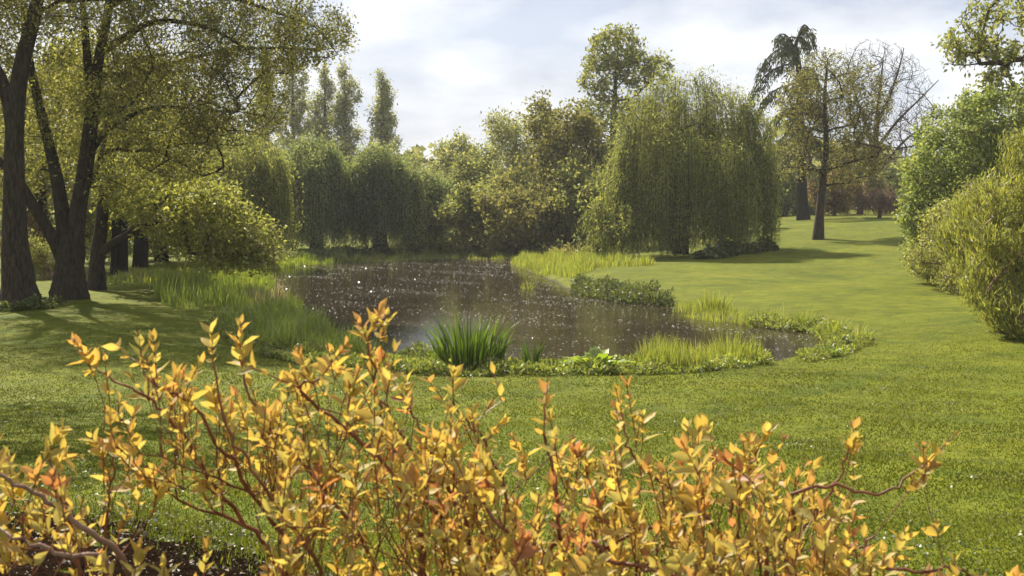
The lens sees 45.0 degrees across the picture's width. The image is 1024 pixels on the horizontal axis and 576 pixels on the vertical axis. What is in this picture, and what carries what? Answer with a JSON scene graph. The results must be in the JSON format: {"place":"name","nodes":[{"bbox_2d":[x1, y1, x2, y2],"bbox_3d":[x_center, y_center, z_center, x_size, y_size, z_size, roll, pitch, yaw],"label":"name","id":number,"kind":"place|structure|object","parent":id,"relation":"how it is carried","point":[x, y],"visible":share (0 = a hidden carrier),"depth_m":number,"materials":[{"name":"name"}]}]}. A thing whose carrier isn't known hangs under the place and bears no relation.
{"place":"outdoors","nodes":[
{"label":"outdoors","id":0,"kind":"place"},
{"bbox_2d":[0,208,1023,575],"bbox_3d":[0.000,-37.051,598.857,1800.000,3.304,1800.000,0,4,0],"label":"ground","id":1,"kind":"structure","parent":0,"point":[848,268],"depth_m":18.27,"materials":[{"name":"green plant"}]},
{"bbox_2d":[0,207,55,259],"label":"russet bush","id":2,"kind":"object","parent":1,"relation":"on","point":[30,222],"visible":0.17,"depth_m":49.80,"materials":[{"name":"green plant"}]},
{"bbox_2d":[0,293,66,311],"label":"ivy","id":3,"kind":"object","parent":1,"relation":"on","point":[27,303],"visible":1,"depth_m":30.25,"materials":[{"name":"green plant"}]},
{"bbox_2d":[0,42,80,257],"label":"shaded tree","id":4,"kind":"object","parent":1,"relation":"on","point":[43,197],"visible":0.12,"depth_m":50.54,"materials":[{"name":"green plant"}]},
{"bbox_2d":[28,229,54,279],"bbox_3d":[-16.324,-1.039,43.132,2.077,2.087,1.666,-3,5,-42],"label":"bush","id":5,"kind":"object","parent":1,"relation":"on","point":[41,261],"visible":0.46,"depth_m":42.87,"materials":[{"name":"green plant"}]},
{"bbox_2d":[0,0,160,307],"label":"old willow","id":6,"kind":"object","parent":1,"relation":"on","point":[18,279],"visible":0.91,"depth_m":30.69,"materials":[{"name":"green plant"}]},
{"bbox_2d":[0,199,195,257],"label":"undergrowth","id":7,"kind":"object","parent":1,"relation":"on","point":[130,246],"visible":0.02,"depth_m":61.37,"materials":[{"name":"green plant"}]},
{"bbox_2d":[34,23,205,274],"bbox_3d":[-14.240,-5.155,46.033,6.725,9.554,5.728,0,4,0],"label":"shaded tree","id":8,"kind":"object","parent":1,"relation":"on","point":[119,257],"visible":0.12,"depth_m":45.29,"materials":[{"name":"green plant"}]},
{"bbox_2d":[43,100,224,266],"bbox_3d":[-15.138,-4.787,50.463,7.405,8.139,6.423,3,5,43],"label":"shaded tree","id":9,"kind":"object","parent":1,"relation":"on","point":[140,251],"visible":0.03,"depth_m":50.71,"materials":[{"name":"green plant"}]},
{"bbox_2d":[0,511,310,575],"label":"soil","id":10,"kind":"structure","parent":1,"relation":"on","point":[186,566],"depth_m":7.02,"materials":[{"name":"brown soil"}]},
{"bbox_2d":[0,405,224,575],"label":"dogwood shrub","id":11,"kind":"object","parent":10,"relation":"on","point":[77,526],"visible":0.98,"depth_m":2.50,"materials":[{"name":"yellow plant"}]},
{"bbox_2d":[6,495,347,575],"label":"leaf litter","id":12,"kind":"object","parent":10,"relation":"on","point":[191,560],"visible":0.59,"depth_m":7.39,"materials":[{"name":"brown plant"}]},
{"bbox_2d":[66,297,505,575],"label":"dogwood shrub","id":13,"kind":"object","parent":10,"relation":"on","point":[408,519],"visible":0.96,"depth_m":2.65,"materials":[{"name":"yellow plant"}]},
{"bbox_2d":[412,363,740,575],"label":"dogwood shrub","id":14,"kind":"object","parent":10,"relation":"on","point":[517,538],"visible":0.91,"depth_m":2.55,"materials":[{"name":"yellow plant"}]},
{"bbox_2d":[645,412,1023,575],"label":"dogwood shrub","id":15,"kind":"object","parent":10,"relation":"on","point":[764,540],"visible":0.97,"depth_m":2.59,"materials":[{"name":"yellow plant"}]},
{"bbox_2d":[85,108,227,263],"bbox_3d":[-16.203,-5.156,55.796,7.005,8.427,6.312,0,4,0],"label":"shaded tree","id":16,"kind":"object","parent":1,"relation":"on","point":[162,255],"visible":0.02,"depth_m":54.67,"materials":[{"name":"green plant"}]},
{"bbox_2d":[106,266,253,289],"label":"reeds","id":17,"kind":"object","parent":1,"relation":"on","point":[133,276],"visible":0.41,"depth_m":42.82,"materials":[{"name":"green plant"}]},
{"bbox_2d":[0,0,360,299],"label":"old willow","id":18,"kind":"object","parent":1,"relation":"on","point":[65,239],"visible":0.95,"depth_m":33.50,"materials":[{"name":"green plant"}]},
{"bbox_2d":[74,136,291,289],"bbox_3d":[-10.197,-2.299,37.651,7.269,4.976,4.093,1,4,20],"label":"leaning willow","id":19,"kind":"object","parent":1,"relation":"on","point":[188,209],"visible":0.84,"depth_m":36.82,"materials":[{"name":"green plant"}]},
{"bbox_2d":[149,264,279,309],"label":"reeds","id":20,"kind":"object","parent":1,"relation":"on","point":[225,289],"visible":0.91,"depth_m":34.87,"materials":[{"name":"green plant"}]},
{"bbox_2d":[3,488,432,575],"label":"edge grass","id":21,"kind":"structure","parent":1,"relation":"on","point":[198,534],"depth_m":7.72,"materials":[{"name":"green plant"}]},
{"bbox_2d":[170,123,304,263],"bbox_3d":[-13.110,-4.611,57.353,6.825,7.308,6.165,0,4,0],"label":"weeping willow","id":22,"kind":"object","parent":1,"relation":"on","point":[258,174],"visible":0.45,"depth_m":56.43,"materials":[{"name":"green plant"}]},
{"bbox_2d":[247,38,282,161],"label":"poplar tree","id":23,"kind":"object","parent":1,"relation":"on","point":[277,130],"visible":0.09,"depth_m":120.65,"materials":[{"name":"green plant"}]},
{"bbox_2d":[241,276,291,305],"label":"reeds","id":24,"kind":"object","parent":1,"relation":"on","point":[281,291],"visible":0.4,"depth_m":35.62,"materials":[{"name":"green plant"}]},
{"bbox_2d":[207,309,367,367],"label":"bank herbs","id":25,"kind":"object","parent":1,"relation":"on","point":[275,351],"visible":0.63,"depth_m":22.04,"materials":[{"name":"green plant"}]},
{"bbox_2d":[271,44,314,157],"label":"poplar tree","id":26,"kind":"object","parent":1,"relation":"on","point":[301,106],"visible":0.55,"depth_m":118.73,"materials":[{"name":"green plant"}]},
{"bbox_2d":[214,286,376,359],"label":"reeds","id":27,"kind":"object","parent":1,"relation":"on","point":[291,320],"visible":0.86,"depth_m":25.33,"materials":[{"name":"green plant"}]},
{"bbox_2d":[283,231,323,248],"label":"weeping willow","id":28,"kind":"object","parent":1,"relation":"on","point":[295,243],"depth_m":74.70,"materials":[{"name":"green plant"}]},
{"bbox_2d":[271,247,348,268],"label":"reeds","id":29,"kind":"object","parent":1,"relation":"on","point":[309,259],"visible":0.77,"depth_m":62.89,"materials":[{"name":"green plant"}]},
{"bbox_2d":[278,120,356,249],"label":"weeping willow","id":30,"kind":"object","parent":1,"relation":"on","point":[319,170],"visible":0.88,"depth_m":67.56,"materials":[{"name":"green plant"}]},
{"bbox_2d":[303,62,338,223],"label":"poplar tree","id":31,"kind":"object","parent":1,"relation":"on","point":[318,103],"visible":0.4,"depth_m":122.79,"materials":[{"name":"green plant"}]},
{"bbox_2d":[325,56,368,166],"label":"poplar tree","id":32,"kind":"object","parent":1,"relation":"on","point":[344,104],"visible":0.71,"depth_m":119.67,"materials":[{"name":"green plant"}]},
{"bbox_2d":[287,241,441,258],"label":"bank herbs","id":33,"kind":"object","parent":1,"relation":"on","point":[352,251],"visible":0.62,"depth_m":68.67,"materials":[{"name":"green plant"}]},
{"bbox_2d":[330,130,434,253],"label":"weeping willow","id":34,"kind":"object","parent":1,"relation":"on","point":[386,186],"visible":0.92,"depth_m":69.37,"materials":[{"name":"green plant"}]},
{"bbox_2d":[363,68,402,156],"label":"poplar tree","id":35,"kind":"object","parent":1,"relation":"on","point":[384,121],"visible":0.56,"depth_m":116.91,"materials":[{"name":"green plant"}]},
{"bbox_2d":[386,161,447,245],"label":"broadleaf tree","id":36,"kind":"object","parent":1,"relation":"on","point":[434,186],"visible":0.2,"depth_m":74.25,"materials":[{"name":"green plant"}]},
{"bbox_2d":[402,146,440,175],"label":"broadleaf tree","id":37,"kind":"object","parent":1,"relation":"on","point":[418,160],"depth_m":103.48,"materials":[{"name":"green plant"}]},
{"bbox_2d":[342,245,511,261],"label":"reeds","id":38,"kind":"object","parent":1,"relation":"on","point":[424,255],"visible":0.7,"depth_m":68.63,"materials":[{"name":"green plant"}]},
{"bbox_2d":[367,339,512,376],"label":"bank herbs","id":39,"kind":"object","parent":1,"relation":"on","point":[425,361],"visible":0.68,"depth_m":20.00,"materials":[{"name":"green plant"}]},
{"bbox_2d":[427,169,454,244],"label":"broadleaf tree","id":40,"kind":"object","parent":1,"relation":"on","point":[448,186],"visible":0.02,"depth_m":83.17,"materials":[{"name":"green plant"}]},
{"bbox_2d":[420,126,483,237],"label":"broadleaf tree","id":41,"kind":"object","parent":1,"relation":"on","point":[445,159],"visible":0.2,"depth_m":96.85,"materials":[{"name":"green plant"}]},
{"bbox_2d":[420,309,521,370],"bbox_3d":[-0.699,0.868,20.564,1.783,1.122,1.969,0,4,0],"label":"iris plant","id":42,"kind":"object","parent":1,"relation":"on","point":[469,347],"visible":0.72,"depth_m":20.30,"materials":[{"name":"green plant"}]},
{"bbox_2d":[432,176,514,255],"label":"broadleaf tree","id":43,"kind":"object","parent":1,"relation":"on","point":[458,214],"visible":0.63,"depth_m":71.94,"materials":[{"name":"green plant"}]},
{"bbox_2d":[440,139,513,240],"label":"broadleaf tree","id":44,"kind":"object","parent":1,"relation":"on","point":[467,167],"visible":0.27,"depth_m":90.85,"materials":[{"name":"green plant"}]},
{"bbox_2d":[388,238,593,255],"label":"bank herbs","id":45,"kind":"object","parent":1,"relation":"on","point":[565,248],"visible":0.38,"depth_m":67.83,"materials":[{"name":"green plant"}]},
{"bbox_2d":[0,93,1020,224],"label":"woodland","id":46,"kind":"object","parent":1,"relation":"on","point":[422,148],"depth_m":130.82,"materials":[{"name":"green plant"}]},
{"bbox_2d":[0,335,1023,575],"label":"lawn weeds","id":47,"kind":"object","parent":1,"relation":"on","point":[897,517],"visible":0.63,"depth_m":10.98,"materials":[{"name":"green plant"}]},
{"bbox_2d":[465,181,571,255],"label":"broadleaf tree","id":48,"kind":"object","parent":1,"relation":"on","point":[536,222],"visible":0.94,"depth_m":68.51,"materials":[{"name":"green plant"}]},
{"bbox_2d":[479,102,565,226],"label":"broadleaf tree","id":49,"kind":"object","parent":1,"relation":"on","point":[511,137],"visible":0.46,"depth_m":78.83,"materials":[{"name":"green plant"}]},
{"bbox_2d":[518,335,552,368],"bbox_3d":[0.343,0.995,20.561,0.656,0.755,0.677,2,4,22],"label":"iris plant","id":50,"kind":"object","parent":1,"relation":"on","point":[526,354],"visible":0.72,"depth_m":20.55,"materials":[{"name":"green plant"}]},
{"bbox_2d":[492,86,614,247],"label":"broadleaf tree","id":51,"kind":"object","parent":1,"relation":"on","point":[554,149],"visible":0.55,"depth_m":71.61,"materials":[{"name":"green plant"}]},
{"bbox_2d":[556,359,576,365],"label":"dock plant","id":52,"kind":"object","parent":1,"relation":"on","point":[562,364],"visible":0.38,"depth_m":20.40,"materials":[{"name":"green plant"}]},
{"bbox_2d":[511,246,655,277],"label":"reeds","id":53,"kind":"object","parent":1,"relation":"on","point":[562,263],"visible":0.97,"depth_m":54.54,"materials":[{"name":"green plant"}]},
{"bbox_2d":[545,152,627,251],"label":"broadleaf tree","id":54,"kind":"object","parent":1,"relation":"on","point":[576,187],"visible":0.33,"depth_m":67.62,"materials":[{"name":"green plant"}]},
{"bbox_2d":[562,346,635,371],"bbox_3d":[1.303,1.180,20.085,0.964,0.422,1.050,-2,4,-32],"label":"dock plant","id":55,"kind":"object","parent":1,"relation":"on","point":[596,352],"visible":0.53,"depth_m":20.09,"materials":[{"name":"green plant"}]},
{"bbox_2d":[570,22,675,168],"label":"alder tree","id":56,"kind":"object","parent":1,"relation":"on","point":[631,59],"visible":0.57,"depth_m":84.60,"materials":[{"name":"green plant"}]},
{"bbox_2d":[570,273,676,306],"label":"bank herbs","id":57,"kind":"object","parent":1,"relation":"on","point":[613,289],"visible":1,"depth_m":37.61,"materials":[{"name":"green plant"}]},
{"bbox_2d":[505,347,774,375],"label":"bank herbs","id":58,"kind":"object","parent":1,"relation":"on","point":[548,366],"visible":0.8,"depth_m":19.93,"materials":[{"name":"green plant"}]},
{"bbox_2d":[573,59,785,258],"bbox_3d":[8.161,-6.326,59.859,10.590,9.656,8.004,0,4,0],"label":"weeping willow","id":59,"kind":"object","parent":1,"relation":"on","point":[675,183],"visible":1,"depth_m":58.28,"materials":[{"name":"green plant"}]},
{"bbox_2d":[627,328,764,370],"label":"reeds","id":60,"kind":"object","parent":1,"relation":"on","point":[668,353],"visible":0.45,"depth_m":20.56,"materials":[{"name":"green plant"}]},
{"bbox_2d":[683,338,723,357],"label":"sedge plant","id":61,"kind":"object","parent":1,"relation":"on","point":[698,348],"visible":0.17,"depth_m":21.52,"materials":[{"name":"green plant"}]},
{"bbox_2d":[691,288,735,311],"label":"sedge plant","id":62,"kind":"object","parent":1,"relation":"on","point":[708,300],"visible":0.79,"depth_m":32.47,"materials":[{"name":"green plant"}]},
{"bbox_2d":[696,330,762,358],"bbox_3d":[3.786,1.036,21.756,1.333,0.750,1.153,2,4,31],"label":"sedge plant","id":63,"kind":"object","parent":1,"relation":"on","point":[727,346],"visible":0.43,"depth_m":21.61,"materials":[{"name":"green plant"}]},
{"bbox_2d":[691,236,778,259],"bbox_3d":[10.358,-1.825,57.881,2.125,1.143,6.466,3,5,40],"label":"rhubarb plant","id":64,"kind":"object","parent":1,"relation":"on","point":[722,251],"visible":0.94,"depth_m":56.64,"materials":[{"name":"green plant"}]},
{"bbox_2d":[670,293,809,331],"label":"reeds","id":65,"kind":"object","parent":1,"relation":"on","point":[709,315],"visible":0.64,"depth_m":31.70,"materials":[{"name":"green plant"}]},
{"bbox_2d":[747,24,835,220],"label":"conifer tree","id":66,"kind":"object","parent":1,"relation":"on","point":[788,48],"visible":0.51,"depth_m":85.17,"materials":[{"name":"green plant"}]},
{"bbox_2d":[744,310,854,343],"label":"bank herbs","id":67,"kind":"object","parent":1,"relation":"on","point":[772,321],"visible":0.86,"depth_m":28.17,"materials":[{"name":"green plant"}]},
{"bbox_2d":[775,172,830,216],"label":"evergreen tree","id":68,"kind":"object","parent":1,"relation":"on","point":[789,203],"visible":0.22,"depth_m":96.44,"materials":[{"name":"green plant"}]},
{"bbox_2d":[804,316,860,340],"bbox_3d":[6.635,0.800,25.840,1.446,0.600,1.148,-3,5,-38],"label":"sedge plant","id":69,"kind":"object","parent":1,"relation":"on","point":[826,329],"visible":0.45,"depth_m":25.85,"materials":[{"name":"green plant"}]},
{"bbox_2d":[822,344,844,354],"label":"dock plant","id":70,"kind":"object","parent":1,"relation":"on","point":[831,346],"visible":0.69,"depth_m":22.38,"materials":[{"name":"green plant"}]},
{"bbox_2d":[795,333,876,361],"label":"bank herbs","id":71,"kind":"object","parent":1,"relation":"on","point":[815,352],"visible":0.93,"depth_m":22.76,"materials":[{"name":"green plant"}]},
{"bbox_2d":[774,44,899,239],"bbox_3d":[16.857,-7.633,64.726,6.685,10.406,4.775,0,4,0],"label":"oak tree","id":72,"kind":"object","parent":1,"relation":"on","point":[824,169],"visible":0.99,"depth_m":64.21,"materials":[{"name":"green plant"}]},
{"bbox_2d":[807,169,875,215],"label":"russet tree","id":73,"kind":"object","parent":1,"relation":"on","point":[838,199],"visible":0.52,"depth_m":91.36,"materials":[{"name":"brown plant"}]},
{"bbox_2d":[837,319,882,336],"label":"sedge plant","id":74,"kind":"object","parent":1,"relation":"on","point":[860,331],"visible":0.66,"depth_m":25.06,"materials":[{"name":"green plant"}]},
{"bbox_2d":[825,140,901,214],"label":"brown tree","id":75,"kind":"object","parent":1,"relation":"on","point":[876,182],"visible":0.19,"depth_m":94.71,"materials":[{"name":"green plant"}]},
{"bbox_2d":[848,177,901,217],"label":"weeping cherry","id":76,"kind":"object","parent":1,"relation":"on","point":[873,200],"visible":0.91,"depth_m":81.47,"materials":[{"name":"brown plant"}]},
{"bbox_2d":[827,39,941,212],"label":"bare tree","id":77,"kind":"object","parent":1,"relation":"on","point":[900,115],"visible":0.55,"depth_m":97.05,"materials":[{"name":"brown plant"}]},
{"bbox_2d":[852,163,927,212],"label":"evergreen tree","id":78,"kind":"object","parent":1,"relation":"on","point":[894,176],"visible":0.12,"depth_m":99.06,"materials":[{"name":"green plant"}]},
{"bbox_2d":[891,81,1023,276],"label":"tall bush","id":79,"kind":"object","parent":1,"relation":"on","point":[968,114],"visible":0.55,"depth_m":42.72,"materials":[{"name":"green plant"}]},
{"bbox_2d":[899,171,1021,294],"bbox_3d":[13.707,-1.560,36.482,3.582,3.833,9.322,0,4,0],"label":"bush","id":80,"kind":"object","parent":1,"relation":"on","point":[924,262],"visible":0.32,"depth_m":37.73,"materials":[{"name":"green plant"}]},
{"bbox_2d":[927,119,1023,340],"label":"osier bush","id":81,"kind":"object","parent":1,"relation":"on","point":[979,248],"visible":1,"depth_m":24.26,"materials":[{"name":"green plant"}]},
{"bbox_2d":[930,0,1023,106],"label":"chestnut tree","id":82,"kind":"object","parent":1,"relation":"on","point":[980,46],"visible":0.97,"depth_m":45.27,"materials":[{"name":"green plant"}]},
{"bbox_2d":[0,0,1023,207],"label":"sky","id":83,"kind":"structure","parent":0,"point":[448,62],"materials":[{"name":"white"}]},
{"bbox_2d":[271,257,820,361],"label":"water","id":84,"kind":"structure","parent":0,"point":[591,335],"depth_m":33.84,"materials":[{"name":"liquid"}]},
{"bbox_2d":[354,334,390,353],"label":"iris plant","id":85,"kind":"object","parent":84,"relation":"in","point":[372,346],"visible":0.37,"depth_m":22.64,"materials":[{"name":"green plant"}]},
{"bbox_2d":[519,281,535,288],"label":"water plant","id":86,"kind":"object","parent":84,"relation":"in","point":[531,286],"visible":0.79,"depth_m":43.09,"materials":[{"name":"green plant"}]},
{"bbox_2d":[276,257,813,358],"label":"floating petals","id":87,"kind":"object","parent":84,"relation":"on","point":[500,300],"visible":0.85,"depth_m":37.35,"materials":[{"name":"white plant"}]},
{"bbox_2d":[786,307,819,326],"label":"rush plant","id":88,"kind":"object","parent":84,"relation":"in","point":[800,320],"visible":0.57,"depth_m":28.44,"materials":[{"name":"green plant"}]}
]}

